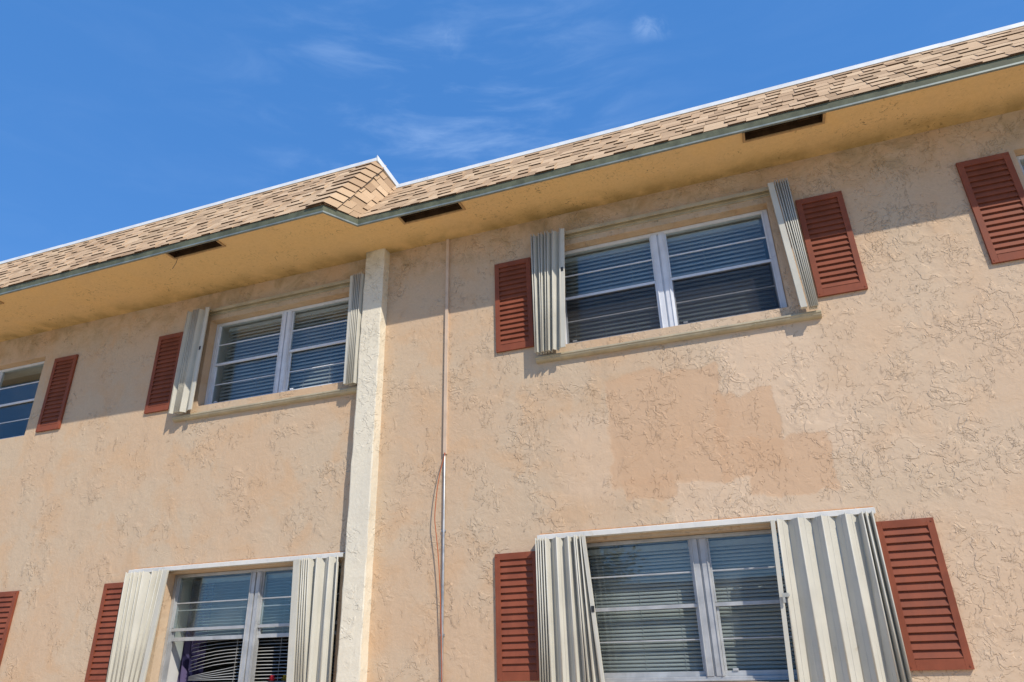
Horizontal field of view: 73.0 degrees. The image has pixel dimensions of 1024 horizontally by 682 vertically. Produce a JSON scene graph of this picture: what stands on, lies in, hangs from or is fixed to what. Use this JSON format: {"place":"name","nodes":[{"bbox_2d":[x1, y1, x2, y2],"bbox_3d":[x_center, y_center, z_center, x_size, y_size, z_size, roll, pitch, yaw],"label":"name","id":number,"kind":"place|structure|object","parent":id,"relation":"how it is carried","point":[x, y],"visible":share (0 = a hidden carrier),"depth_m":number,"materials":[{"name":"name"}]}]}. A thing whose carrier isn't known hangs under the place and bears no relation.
{"place":"outdoors","nodes":[
{"label":"outdoors","id":0,"kind":"place"},
{"bbox_2d":[0,0,1023,261],"label":"sky","id":1,"kind":"structure","parent":0,"point":[115,114],"materials":[{"name":"blue"}]},
{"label":"ground","id":2,"kind":"structure","parent":0,"visible":0},
{"bbox_2d":[0,21,1023,681],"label":"apartment building","id":3,"kind":"structure","parent":2,"relation":"on","point":[894,391],"depth_m":6.37,"materials":[{"name":"paint"}]},
{"bbox_2d":[0,591,18,665],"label":"louvered shutter","id":4,"kind":"object","parent":3,"relation":"attached to","point":[8,600],"visible":1,"depth_m":7.48,"materials":[{"name":"wood"}]},
{"bbox_2d":[0,361,44,438],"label":"window","id":5,"kind":"structure","parent":3,"relation":"in","point":[34,368],"depth_m":9.27,"materials":[{"name":"blue glass"}]},
{"bbox_2d":[35,354,78,432],"bbox_3d":[-5.634,0.641,8.570,0.380,0.970,0.029,-10,-26,18],"label":"louvered shutter","id":6,"kind":"object","parent":3,"relation":"attached to","point":[56,396],"visible":1,"depth_m":8.56,"materials":[{"name":"wood"}]},
{"bbox_2d":[84,582,123,681],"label":"louvered shutter","id":7,"kind":"object","parent":3,"relation":"attached to","point":[100,654],"visible":0.57,"depth_m":6.94,"materials":[{"name":"wood"}]},
{"bbox_2d":[144,331,183,413],"bbox_3d":[-4.045,0.361,8.061,0.380,0.970,0.029,-10,-26,18],"label":"louvered shutter","id":8,"kind":"object","parent":3,"relation":"attached to","point":[163,374],"visible":0.94,"depth_m":8.06,"materials":[{"name":"wood"}]},
{"bbox_2d":[177,580,214,681],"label":"curtain","id":9,"kind":"object","parent":3,"relation":"hanging from","point":[187,658],"visible":0.71,"depth_m":6.95,"materials":[{"name":"purple fabric"}]},
{"bbox_2d":[166,240,225,268],"bbox_3d":[-3.396,-0.969,7.414,0.706,0.221,0.140,-10,-26,18],"label":"soffit vent","id":10,"kind":"object","parent":3,"relation":"attached to","point":[198,249],"visible":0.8,"depth_m":7.47,"materials":[{"name":"metal"}]},
{"bbox_2d":[106,551,344,681],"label":"accordion shutter","id":11,"kind":"object","parent":3,"relation":"attached to","point":[312,612],"visible":0.94,"depth_m":6.38,"materials":[{"name":"white metal"}]},
{"bbox_2d":[158,562,341,681],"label":"window","id":12,"kind":"structure","parent":3,"relation":"in","point":[175,637],"depth_m":6.72,"materials":[{"name":"metal"}]},
{"bbox_2d":[188,568,340,681],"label":"venetian blind","id":13,"kind":"object","parent":3,"relation":"attached to","point":[245,578],"visible":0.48,"depth_m":6.68,"materials":[{"name":"plastic"}]},
{"bbox_2d":[168,272,364,421],"bbox_3d":[-2.677,0.082,7.580,2.401,1.335,0.132,-10,-26,18],"label":"accordion shutter","id":14,"kind":"object","parent":3,"relation":"attached to","point":[186,374],"visible":0.98,"depth_m":7.65,"materials":[{"name":"metal"}]},
{"bbox_2d":[204,297,348,404],"bbox_3d":[-2.500,0.168,7.817,2.023,1.058,0.284,-10,-26,18],"label":"window","id":15,"kind":"structure","parent":3,"relation":"in","point":[284,354],"depth_m":7.87,"materials":[{"name":"white metal"}]},
{"bbox_2d":[219,304,347,401],"bbox_3d":[-2.489,0.172,7.776,1.820,1.012,0.044,-10,-26,18],"label":"venetian blind","id":16,"kind":"object","parent":3,"relation":"attached to","point":[298,317],"visible":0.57,"depth_m":7.81,"materials":[{"name":"plastic"}]},
{"bbox_2d":[398,194,465,224],"bbox_3d":[-0.806,-1.322,6.931,0.681,0.112,0.139,-10,-26,18],"label":"soffit vent","id":17,"kind":"object","parent":3,"relation":"attached to","point":[433,213],"visible":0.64,"depth_m":6.97,"materials":[{"name":"metal"}]},
{"bbox_2d":[440,239,449,681],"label":"conduit","id":18,"kind":"object","parent":3,"relation":"attached to","point":[445,429],"depth_m":6.53,"materials":[{"name":"beige metal"}]},
{"bbox_2d":[434,452,444,681],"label":"loose cable","id":19,"kind":"object","parent":18,"relation":"attached to","point":[439,569],"visible":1,"depth_m":5.95,"materials":[{"name":"orange plastic"}]},
{"bbox_2d":[494,257,533,352],"bbox_3d":[0.016,-0.361,6.765,0.380,0.970,0.029,-10,-26,18],"label":"louvered shutter","id":20,"kind":"object","parent":3,"relation":"attached to","point":[514,309],"visible":0.98,"depth_m":6.75,"materials":[{"name":"wood"}]},
{"bbox_2d":[495,551,539,681],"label":"louvered shutter","id":21,"kind":"object","parent":3,"relation":"attached to","point":[517,652],"visible":0.88,"depth_m":5.61,"materials":[{"name":"wood"}]},
{"bbox_2d":[565,219,776,342],"bbox_3d":[1.419,-0.508,6.522,1.900,1.012,0.044,-10,-26,18],"label":"venetian blind","id":22,"kind":"object","parent":3,"relation":"attached to","point":[701,235],"visible":0.75,"depth_m":6.52,"materials":[{"name":"plastic"}]},
{"bbox_2d":[530,178,821,363],"bbox_3d":[1.354,-0.621,6.287,2.468,1.340,0.132,-10,-26,18],"label":"accordion shutter","id":23,"kind":"object","parent":3,"relation":"attached to","point":[548,266],"visible":1,"depth_m":6.35,"materials":[{"name":"metal"}]},
{"bbox_2d":[565,209,786,343],"bbox_3d":[1.449,-0.519,6.550,2.021,1.058,0.284,-10,-26,18],"label":"window","id":24,"kind":"structure","parent":3,"relation":"in","point":[664,285],"depth_m":6.46,"materials":[{"name":"white metal"}]},
{"bbox_2d":[587,536,795,672],"bbox_3d":[1.495,2.072,5.360,1.900,0.992,0.044,-10,-26,18],"label":"venetian blind","id":25,"kind":"object","parent":3,"relation":"attached to","point":[657,659],"visible":0.51,"depth_m":5.40,"materials":[{"name":"plastic"}]},
{"bbox_2d":[586,529,797,681],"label":"window","id":26,"kind":"structure","parent":3,"relation":"in","point":[711,638],"depth_m":5.27,"materials":[{"name":"metal"}]},
{"bbox_2d":[535,506,912,681],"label":"accordion shutter","id":27,"kind":"object","parent":3,"relation":"attached to","point":[844,623],"visible":1,"depth_m":4.95,"materials":[{"name":"white metal"}]},
{"bbox_2d":[742,104,825,142],"bbox_3d":[2.316,-1.865,5.929,0.667,0.112,0.133,-10,-26,18],"label":"soffit vent","id":28,"kind":"object","parent":3,"relation":"attached to","point":[783,128],"visible":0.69,"depth_m":5.96,"materials":[{"name":"metal"}]},
{"bbox_2d":[795,191,867,297],"bbox_3d":[2.714,-0.837,5.902,0.380,0.970,0.029,-10,-26,17],"label":"louvered shutter","id":29,"kind":"object","parent":3,"relation":"attached to","point":[833,253],"visible":1,"depth_m":5.89,"materials":[{"name":"wood"}]},
{"bbox_2d":[875,517,974,670],"bbox_3d":[2.805,1.718,4.738,0.380,0.970,0.029,-10,-26,17],"label":"louvered shutter","id":30,"kind":"object","parent":3,"relation":"attached to","point":[930,624],"visible":0.92,"depth_m":4.72,"materials":[{"name":"wood"}]},
{"bbox_2d":[955,152,1023,263],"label":"louvered shutter","id":31,"kind":"object","parent":3,"relation":"attached to","point":[993,187],"visible":1,"depth_m":5.55,"materials":[{"name":"wood"}]},
{"bbox_2d":[1017,155,1023,174],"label":"window","id":32,"kind":"structure","parent":3,"relation":"in","point":[1020,159],"depth_m":5.74,"materials":[{"name":"white metal"}]}
]}

